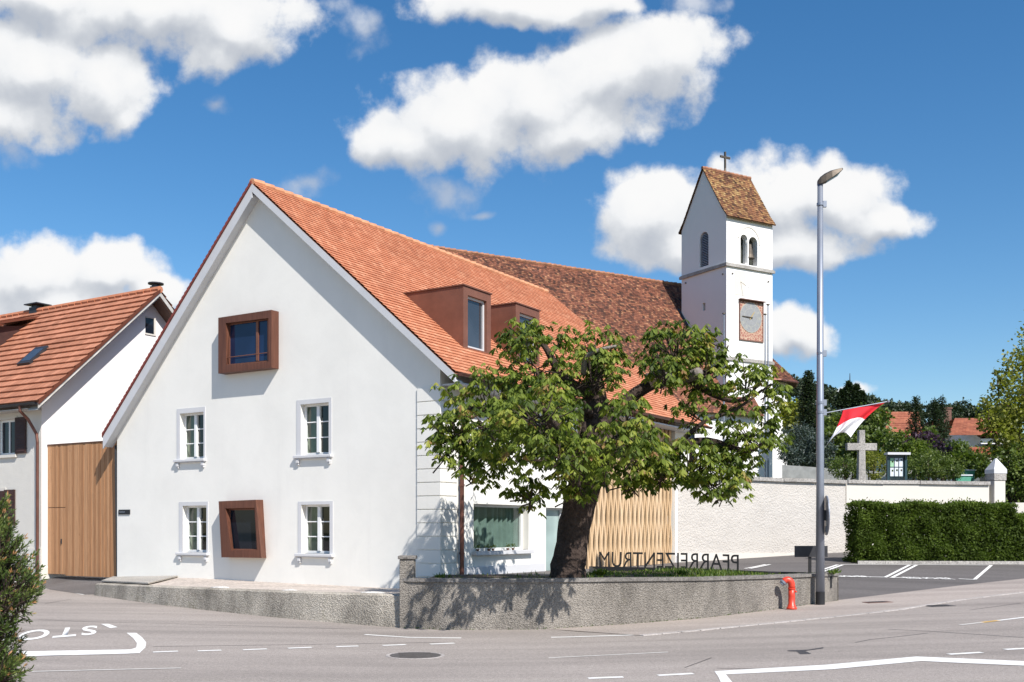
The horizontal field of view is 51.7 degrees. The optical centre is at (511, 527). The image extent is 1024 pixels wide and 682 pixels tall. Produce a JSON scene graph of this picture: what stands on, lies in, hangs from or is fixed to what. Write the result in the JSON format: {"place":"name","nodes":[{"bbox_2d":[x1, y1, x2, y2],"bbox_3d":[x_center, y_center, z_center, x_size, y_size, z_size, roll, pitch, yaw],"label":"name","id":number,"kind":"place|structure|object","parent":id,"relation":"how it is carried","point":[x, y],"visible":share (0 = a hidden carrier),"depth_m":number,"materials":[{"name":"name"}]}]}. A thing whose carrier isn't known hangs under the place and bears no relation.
{"place":"outdoors","nodes":[
{"label":"outdoors","id":0,"kind":"place"},
{"bbox_2d":[35,577,106,593],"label":"driveway","id":1,"kind":"structure","parent":0,"point":[81,585],"depth_m":32.06,"materials":[{"name":"concrete"}]},
{"bbox_2d":[101,578,398,592],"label":"terrace","id":2,"kind":"structure","parent":0,"point":[203,582],"depth_m":26.34,"materials":[{"name":"grey concrete"}]},
{"bbox_2d":[101,576,177,583],"bbox_3d":[-10.624,1.433,30.076,1.992,0.171,6.272,0,0,-41],"label":"concrete lid","id":3,"kind":"object","parent":2,"relation":"on","point":[138,579],"visible":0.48,"depth_m":29.05,"materials":[{"name":"grey concrete"}]},
{"bbox_2d":[0,0,1023,432],"label":"sky","id":4,"kind":"structure","parent":0,"point":[573,133],"materials":[{"name":"blue"}]},
{"bbox_2d":[3,586,1023,681],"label":"road","id":5,"kind":"structure","parent":0,"point":[74,637],"depth_m":16.72,"materials":[{"name":"grey asphalt"}]},
{"bbox_2d":[0,491,47,681],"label":"bush","id":6,"kind":"object","parent":5,"relation":"on","point":[13,567],"visible":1,"depth_m":8.14,"materials":[{"name":"green plant"}]},
{"bbox_2d":[398,555,416,627],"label":"gate pillar","id":7,"kind":"structure","parent":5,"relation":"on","point":[407,566],"depth_m":20.89,"materials":[{"name":"concrete"}]},
{"bbox_2d":[386,652,444,658],"bbox_3d":[-1.508,2.003,16.482,0.920,0.042,0.920,0,0,-8],"label":"manhole cover","id":8,"kind":"object","parent":5,"relation":"on","point":[413,655],"visible":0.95,"depth_m":16.39,"materials":[{"name":"metal"}]},
{"bbox_2d":[415,600,836,629],"bbox_3d":[3.217,1.882,22.511,11.123,0.273,1.696,0,0,-25],"label":"moss fringe","id":9,"kind":"object","parent":5,"relation":"on","point":[608,624],"visible":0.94,"depth_m":21.12,"materials":[{"name":"green plant"}]},
{"bbox_2d":[640,591,1023,635],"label":"kerb","id":10,"kind":"structure","parent":5,"relation":"on","point":[825,617],"depth_m":21.35,"materials":[{"name":"stone"}]},
{"bbox_2d":[927,604,954,606],"bbox_3d":[9.482,1.744,23.422,0.550,0.042,0.400,-2,0,-8],"label":"drain grate","id":11,"kind":"object","parent":5,"relation":"on","point":[944,605],"visible":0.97,"depth_m":23.33,"materials":[{"name":"metal"}]},
{"bbox_2d":[495,552,1023,599],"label":"parking lot","id":12,"kind":"structure","parent":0,"point":[856,580],"depth_m":32.91,"materials":[{"name":"grey asphalt"}]},
{"bbox_2d":[678,475,990,561],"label":"boundary wall","id":13,"kind":"structure","parent":12,"relation":"on","point":[776,517],"depth_m":39.12,"materials":[{"name":"white paint"}]},
{"bbox_2d":[842,497,1023,562],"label":"hedge","id":14,"kind":"object","parent":12,"relation":"on","point":[920,530],"visible":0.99,"depth_m":35.97,"materials":[{"name":"green plant"}]},
{"bbox_2d":[857,561,1023,564],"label":"curb","id":15,"kind":"structure","parent":12,"relation":"on","point":[940,562],"depth_m":35.72,"materials":[{"name":"grey concrete"}]},
{"bbox_2d":[556,578,1023,634],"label":"pavement","id":16,"kind":"structure","parent":0,"point":[896,600],"depth_m":23.14,"materials":[{"name":"grey concrete"}]},
{"bbox_2d":[779,576,796,609],"bbox_3d":[6.163,1.458,23.566,0.387,0.735,0.230,0,0,0],"label":"fire hydrant","id":17,"kind":"object","parent":16,"relation":"on","point":[791,590],"visible":1,"depth_m":23.50,"materials":[{"name":"red metal"}]},
{"bbox_2d":[815,168,842,604],"bbox_3d":[7.396,-3.267,24.642,0.625,10.228,0.306,0,0,0],"label":"street lamp","id":18,"kind":"object","parent":16,"relation":"on","point":[821,402],"visible":0.98,"depth_m":24.57,"materials":[{"name":"metal"}]},
{"bbox_2d":[824,495,829,534],"bbox_3d":[7.298,-0.284,24.595,0.074,0.926,0.926,0,0,8],"label":"traffic sign","id":19,"kind":"object","parent":18,"relation":"attached to","point":[826,515],"visible":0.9,"depth_m":24.50,"materials":[{"name":"metal"}]},
{"bbox_2d":[827,400,889,443],"bbox_3d":[8.037,-2.424,24.561,1.453,1.061,0.276,0,0,0],"label":"flag","id":20,"kind":"object","parent":18,"relation":"attached to","point":[852,419],"visible":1,"depth_m":24.55,"materials":[{"name":"fabric"}]},
{"bbox_2d":[863,601,889,602],"bbox_3d":[8.581,1.761,24.796,0.600,0.043,0.350,-2,0,-8],"label":"drain grate","id":21,"kind":"object","parent":16,"relation":"on","point":[877,602],"visible":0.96,"depth_m":24.72,"materials":[{"name":"metal"}]},
{"bbox_3d":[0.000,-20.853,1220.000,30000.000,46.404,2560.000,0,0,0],"label":"ground","id":22,"kind":"structure","parent":0,"visible":0},
{"bbox_2d":[0,281,173,582],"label":"neighbour house","id":23,"kind":"structure","parent":22,"relation":"on","point":[69,371],"depth_m":34.70,"materials":[{"name":"white paint"}]},
{"bbox_2d":[0,416,16,457],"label":"window","id":24,"kind":"structure","parent":23,"relation":"in","point":[7,426],"depth_m":34.20,"materials":[{"name":"white paint"}]},
{"bbox_2d":[47,441,116,576],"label":"wooden gate","id":25,"kind":"structure","parent":23,"relation":"attached to","point":[81,513],"depth_m":32.40,"materials":[{"name":"wood"}]},
{"bbox_2d":[145,316,155,335],"bbox_3d":[-12.548,-6.987,36.643,0.028,0.623,0.452,0,0,32],"label":"attic window","id":26,"kind":"structure","parent":23,"relation":"in","point":[150,323],"depth_m":36.66,"materials":[{"name":"white glass"}]},
{"bbox_2d":[95,583,398,627],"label":"terrace wall","id":27,"kind":"structure","parent":22,"relation":"on","point":[373,608],"depth_m":23.07,"materials":[{"name":"concrete"}]},
{"bbox_2d":[102,178,712,587],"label":"parish house","id":28,"kind":"structure","parent":22,"relation":"on","point":[276,404],"depth_m":27.93,"materials":[{"name":"paint"}]},
{"bbox_2d":[184,413,203,458],"bbox_3d":[-8.826,-2.564,29.733,0.963,1.304,0.225,0,0,32],"label":"window","id":29,"kind":"structure","parent":28,"relation":"in","point":[194,422],"depth_m":29.69,"materials":[{"name":"white paint"}]},
{"bbox_2d":[187,506,205,552],"bbox_3d":[-8.731,0.041,29.674,0.970,1.316,0.225,0,0,32],"label":"window","id":30,"kind":"structure","parent":28,"relation":"in","point":[196,515],"depth_m":29.71,"materials":[{"name":"white paint"}]},
{"bbox_2d":[219,500,265,557],"bbox_3d":[-7.195,0.035,28.275,1.660,1.551,0.310,0,0,32],"label":"box window","id":31,"kind":"structure","parent":28,"relation":"in","point":[242,528],"depth_m":28.23,"materials":[{"name":"brown wood"}]},
{"bbox_2d":[218,310,278,374],"bbox_3d":[-7.038,-4.925,28.187,1.977,1.509,0.290,0,0,32],"label":"box window","id":32,"kind":"structure","parent":28,"relation":"in","point":[249,342],"depth_m":28.14,"materials":[{"name":"brown wood"}]},
{"bbox_2d":[305,403,328,454],"bbox_3d":[-4.936,-2.526,27.300,0.965,1.329,0.225,0,0,32],"label":"window","id":33,"kind":"structure","parent":28,"relation":"in","point":[316,415],"depth_m":27.26,"materials":[{"name":"white paint"}]},
{"bbox_2d":[306,504,329,553],"bbox_3d":[-4.913,0.040,27.285,0.975,1.271,0.225,0,0,32],"label":"window","id":34,"kind":"structure","parent":28,"relation":"in","point":[317,516],"depth_m":27.22,"materials":[{"name":"white paint"}]},
{"bbox_2d":[472,504,533,555],"bbox_3d":[-0.374,0.050,27.404,0.560,1.287,2.783,0,0,32],"label":"wide window","id":35,"kind":"structure","parent":28,"relation":"in","point":[497,525],"depth_m":27.69,"materials":[{"name":"green glass"}]},
{"bbox_2d":[546,508,560,569],"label":"glass door","id":36,"kind":"structure","parent":28,"relation":"in","point":[552,514],"depth_m":29.86,"materials":[{"name":"clear glass"}]},
{"bbox_2d":[432,152,798,477],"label":"church","id":37,"kind":"structure","parent":22,"relation":"on","point":[725,231],"depth_m":71.24,"materials":[{"name":"white paint"}]},
{"bbox_2d":[689,426,694,471],"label":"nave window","id":38,"kind":"structure","parent":37,"relation":"in","point":[692,436],"depth_m":67.75,"materials":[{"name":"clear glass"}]},
{"bbox_2d":[402,572,838,629],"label":"planter wall","id":39,"kind":"structure","parent":22,"relation":"on","point":[487,603],"depth_m":20.95,"materials":[{"name":"concrete"}]},
{"bbox_2d":[427,566,812,577],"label":"grass","id":40,"kind":"structure","parent":39,"relation":"in","point":[700,573],"depth_m":24.04,"materials":[{"name":"green plant"}]},
{"bbox_2d":[434,572,449,577],"bbox_3d":[-1.426,0.983,21.288,0.301,0.189,0.287,0,0,22],"label":"weed plant","id":41,"kind":"object","parent":40,"relation":"on","point":[439,576],"visible":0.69,"depth_m":21.26,"materials":[{"name":"green plant"}]},
{"bbox_2d":[588,568,612,576],"bbox_3d":[1.923,0.971,22.884,0.556,0.219,0.460,0,0,0],"label":"weed plant","id":42,"kind":"object","parent":40,"relation":"on","point":[599,572],"visible":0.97,"depth_m":22.82,"materials":[{"name":"green plant"}]},
{"bbox_2d":[417,317,795,577],"bbox_3d":[1.154,-1.500,21.418,6.712,5.882,7.506,0,0,44],"label":"chestnut tree","id":43,"kind":"object","parent":40,"relation":"on","point":[587,456],"visible":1,"depth_m":21.28,"materials":[{"name":"green plant"}]},
{"bbox_2d":[670,568,689,575],"bbox_3d":[3.752,1.001,23.426,0.407,0.206,0.463,0,0,-36],"label":"weed plant","id":44,"kind":"object","parent":40,"relation":"on","point":[681,572],"visible":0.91,"depth_m":23.38,"materials":[{"name":"green plant"}]},
{"bbox_2d":[589,566,831,587],"bbox_3d":[4.829,1.218,25.656,5.737,0.464,2.512,0,0,0],"label":"bed edging","id":45,"kind":"object","parent":40,"relation":"on","point":[591,568],"visible":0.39,"depth_m":26.46,"materials":[{"name":"black concrete"}]},
{"bbox_2d":[599,552,738,569],"bbox_3d":[3.885,0.828,26.337,3.493,0.432,0.106,0,0,18],"label":"letter sign","id":46,"kind":"object","parent":45,"relation":"on","point":[671,562],"visible":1,"depth_m":26.33,"materials":[{"name":"black metal"}]},
{"bbox_2d":[794,546,827,572],"bbox_3d":[7.136,0.879,25.223,0.787,0.886,0.075,0,0,0],"label":"sign board","id":47,"kind":"object","parent":40,"relation":"on","point":[809,552],"visible":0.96,"depth_m":25.18,"materials":[{"name":"metal"}]},
{"bbox_2d":[827,568,841,573],"bbox_3d":[7.700,1.046,25.306,0.327,0.201,0.315,0,0,0],"label":"weed plant","id":48,"kind":"object","parent":40,"relation":"on","point":[831,571],"visible":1,"depth_m":25.24,"materials":[{"name":"green plant"}]},
{"bbox_2d":[722,313,725,475],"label":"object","id":49,"kind":"object","parent":22,"relation":"on","point":[724,366],"visible":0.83,"depth_m":57.97,"materials":[{"name":"metal"}]},
{"bbox_2d":[763,313,766,476],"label":"downspout","id":50,"kind":"object","parent":22,"relation":"on","point":[764,314],"visible":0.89,"depth_m":57.97,"materials":[{"name":"metal"}]},
{"bbox_2d":[766,304,769,476],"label":"downspout","id":51,"kind":"object","parent":22,"relation":"on","point":[767,374],"visible":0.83,"depth_m":57.97,"materials":[{"name":"metal"}]},
{"bbox_2d":[776,398,813,435],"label":"broadleaf tree","id":52,"kind":"object","parent":22,"relation":"on","point":[788,419],"visible":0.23,"depth_m":69.75,"materials":[{"name":"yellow plant"}]},
{"bbox_2d":[776,421,838,467],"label":"yew bush","id":53,"kind":"object","parent":22,"relation":"on","point":[799,453],"visible":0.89,"depth_m":55.91,"materials":[{"name":"green plant"}]},
{"bbox_2d":[790,370,826,467],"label":"spruce tree","id":54,"kind":"object","parent":22,"relation":"on","point":[807,396],"visible":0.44,"depth_m":61.81,"materials":[{"name":"green plant"}]},
{"bbox_2d":[824,408,849,466],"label":"broadleaf tree","id":55,"kind":"object","parent":22,"relation":"on","point":[831,422],"visible":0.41,"depth_m":64.19,"materials":[{"name":"green plant"}]},
{"bbox_2d":[824,453,856,479],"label":"round bush","id":56,"kind":"object","parent":22,"relation":"on","point":[838,472],"visible":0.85,"depth_m":46.30,"materials":[{"name":"green plant"}]},
{"bbox_2d":[833,388,850,411],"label":"hill fir","id":57,"kind":"object","parent":22,"relation":"on","point":[839,399],"visible":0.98,"depth_m":329.13,"materials":[{"name":"green plant"}]},
{"bbox_2d":[841,380,858,407],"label":"hill fir","id":58,"kind":"object","parent":22,"relation":"on","point":[848,388],"visible":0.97,"depth_m":328.88,"materials":[{"name":"green plant"}]},
{"bbox_2d":[782,465,925,480],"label":"churchyard wall","id":59,"kind":"structure","parent":22,"relation":"on","point":[789,471],"depth_m":52.23,"materials":[{"name":"grey concrete"}]},
{"bbox_2d":[850,383,863,406],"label":"hill fir","id":60,"kind":"object","parent":22,"relation":"on","point":[856,386],"visible":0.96,"depth_m":328.86,"materials":[{"name":"green plant"}]},
{"bbox_2d":[845,430,876,479],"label":"stone cross","id":61,"kind":"object","parent":22,"relation":"on","point":[860,446],"visible":0.75,"depth_m":44.39,"materials":[{"name":"grey stone"}]},
{"bbox_2d":[857,389,868,404],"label":"hill fir","id":62,"kind":"object","parent":22,"relation":"on","point":[864,395],"visible":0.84,"depth_m":329.03,"materials":[{"name":"green plant"}]},
{"bbox_2d":[840,401,896,471],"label":"broadleaf tree","id":63,"kind":"object","parent":22,"relation":"on","point":[875,424],"visible":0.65,"depth_m":59.00,"materials":[{"name":"green plant"}]},
{"bbox_2d":[856,448,885,479],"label":"round bush","id":64,"kind":"object","parent":22,"relation":"on","point":[871,458],"visible":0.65,"depth_m":46.88,"materials":[{"name":"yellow plant"}]},
{"bbox_2d":[869,412,921,471],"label":"village house","id":65,"kind":"structure","parent":22,"relation":"on","point":[899,422],"depth_m":95.47,"materials":[{"name":"orange tile"}]},
{"bbox_2d":[884,452,910,479],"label":"notice board","id":66,"kind":"object","parent":22,"relation":"on","point":[896,464],"visible":0.96,"depth_m":43.77,"materials":[{"name":"teal metal"}]},
{"bbox_2d":[884,429,910,452],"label":"broadleaf tree","id":67,"kind":"object","parent":22,"relation":"on","point":[898,437],"visible":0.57,"depth_m":53.99,"materials":[{"name":"green plant"}]},
{"bbox_2d":[787,373,1023,496],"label":"hill forest","id":68,"kind":"object","parent":22,"relation":"on","point":[960,410],"visible":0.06,"depth_m":386.73,"materials":[{"name":"green plant"}]},
{"bbox_2d":[904,395,930,465],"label":"spruce tree","id":69,"kind":"object","parent":22,"relation":"on","point":[917,414],"visible":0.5,"depth_m":61.87,"materials":[{"name":"green plant"}]},
{"bbox_2d":[895,434,940,479],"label":"dark shrub","id":70,"kind":"object","parent":22,"relation":"on","point":[922,445],"visible":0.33,"depth_m":48.67,"materials":[{"name":"green plant"}]},
{"bbox_2d":[901,429,952,480],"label":"purple shrub","id":71,"kind":"object","parent":22,"relation":"on","point":[934,437],"visible":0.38,"depth_m":51.57,"materials":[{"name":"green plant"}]},
{"bbox_2d":[903,444,967,480],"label":"arching shrub","id":72,"kind":"object","parent":22,"relation":"on","point":[923,469],"visible":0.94,"depth_m":45.45,"materials":[{"name":"green plant"}]},
{"bbox_2d":[926,396,947,480],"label":"spruce tree","id":73,"kind":"object","parent":22,"relation":"on","point":[935,410],"visible":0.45,"depth_m":59.89,"materials":[{"name":"green plant"}]},
{"bbox_2d":[922,407,952,427],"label":"village house","id":74,"kind":"structure","parent":22,"relation":"on","point":[949,410],"depth_m":98.85,"materials":[{"name":"ceramic"}]},
{"bbox_2d":[930,395,953,480],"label":"spruce tree","id":75,"kind":"object","parent":22,"relation":"on","point":[943,410],"visible":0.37,"depth_m":60.37,"materials":[{"name":"green plant"}]},
{"bbox_2d":[946,465,960,480],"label":"flower bush","id":76,"kind":"object","parent":22,"relation":"on","point":[953,475],"visible":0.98,"depth_m":44.95,"materials":[{"name":"green plant"}]},
{"bbox_2d":[922,425,990,480],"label":"broadleaf tree","id":77,"kind":"object","parent":22,"relation":"on","point":[963,452],"visible":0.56,"depth_m":55.53,"materials":[{"name":"dark purple leaves"},{"name":"dark bark"}]},
{"bbox_2d":[930,447,991,480],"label":"village house","id":78,"kind":"structure","parent":22,"relation":"on","point":[980,478],"depth_m":68.66,"materials":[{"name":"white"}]},
{"bbox_2d":[954,474,972,480],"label":"garden trough","id":79,"kind":"object","parent":22,"relation":"on","point":[963,477],"visible":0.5,"depth_m":45.35,"materials":[{"name":"green paint"}]},
{"bbox_2d":[960,469,975,480],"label":"garden trough","id":80,"kind":"object","parent":22,"relation":"on","point":[969,472],"visible":0.43,"depth_m":46.85,"materials":[{"name":"green paint"}]},
{"bbox_2d":[943,418,1002,458],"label":"village house","id":81,"kind":"structure","parent":22,"relation":"on","point":[962,429],"depth_m":90.43,"materials":[{"name":"orange tile"}]},
{"bbox_2d":[968,321,1023,502],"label":"loose tree","id":82,"kind":"object","parent":22,"relation":"on","point":[1002,423],"visible":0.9,"depth_m":45.69,"materials":[{"name":"green plant"}]},
{"bbox_2d":[985,458,1006,525],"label":"stone gatepost","id":83,"kind":"object","parent":22,"relation":"on","point":[995,472],"visible":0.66,"depth_m":41.97,"materials":[{"name":"grey stone"}]},
{"bbox_2d":[991,435,1023,502],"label":"dark shrub","id":84,"kind":"object","parent":22,"relation":"on","point":[1013,465],"visible":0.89,"depth_m":44.55,"materials":[{"name":"green plant"}]},
{"bbox_2d":[1013,503,1023,512],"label":"wall","id":85,"kind":"structure","parent":22,"relation":"on","point":[1021,507],"depth_m":43.20,"materials":[{"name":"white paint"}]}
]}

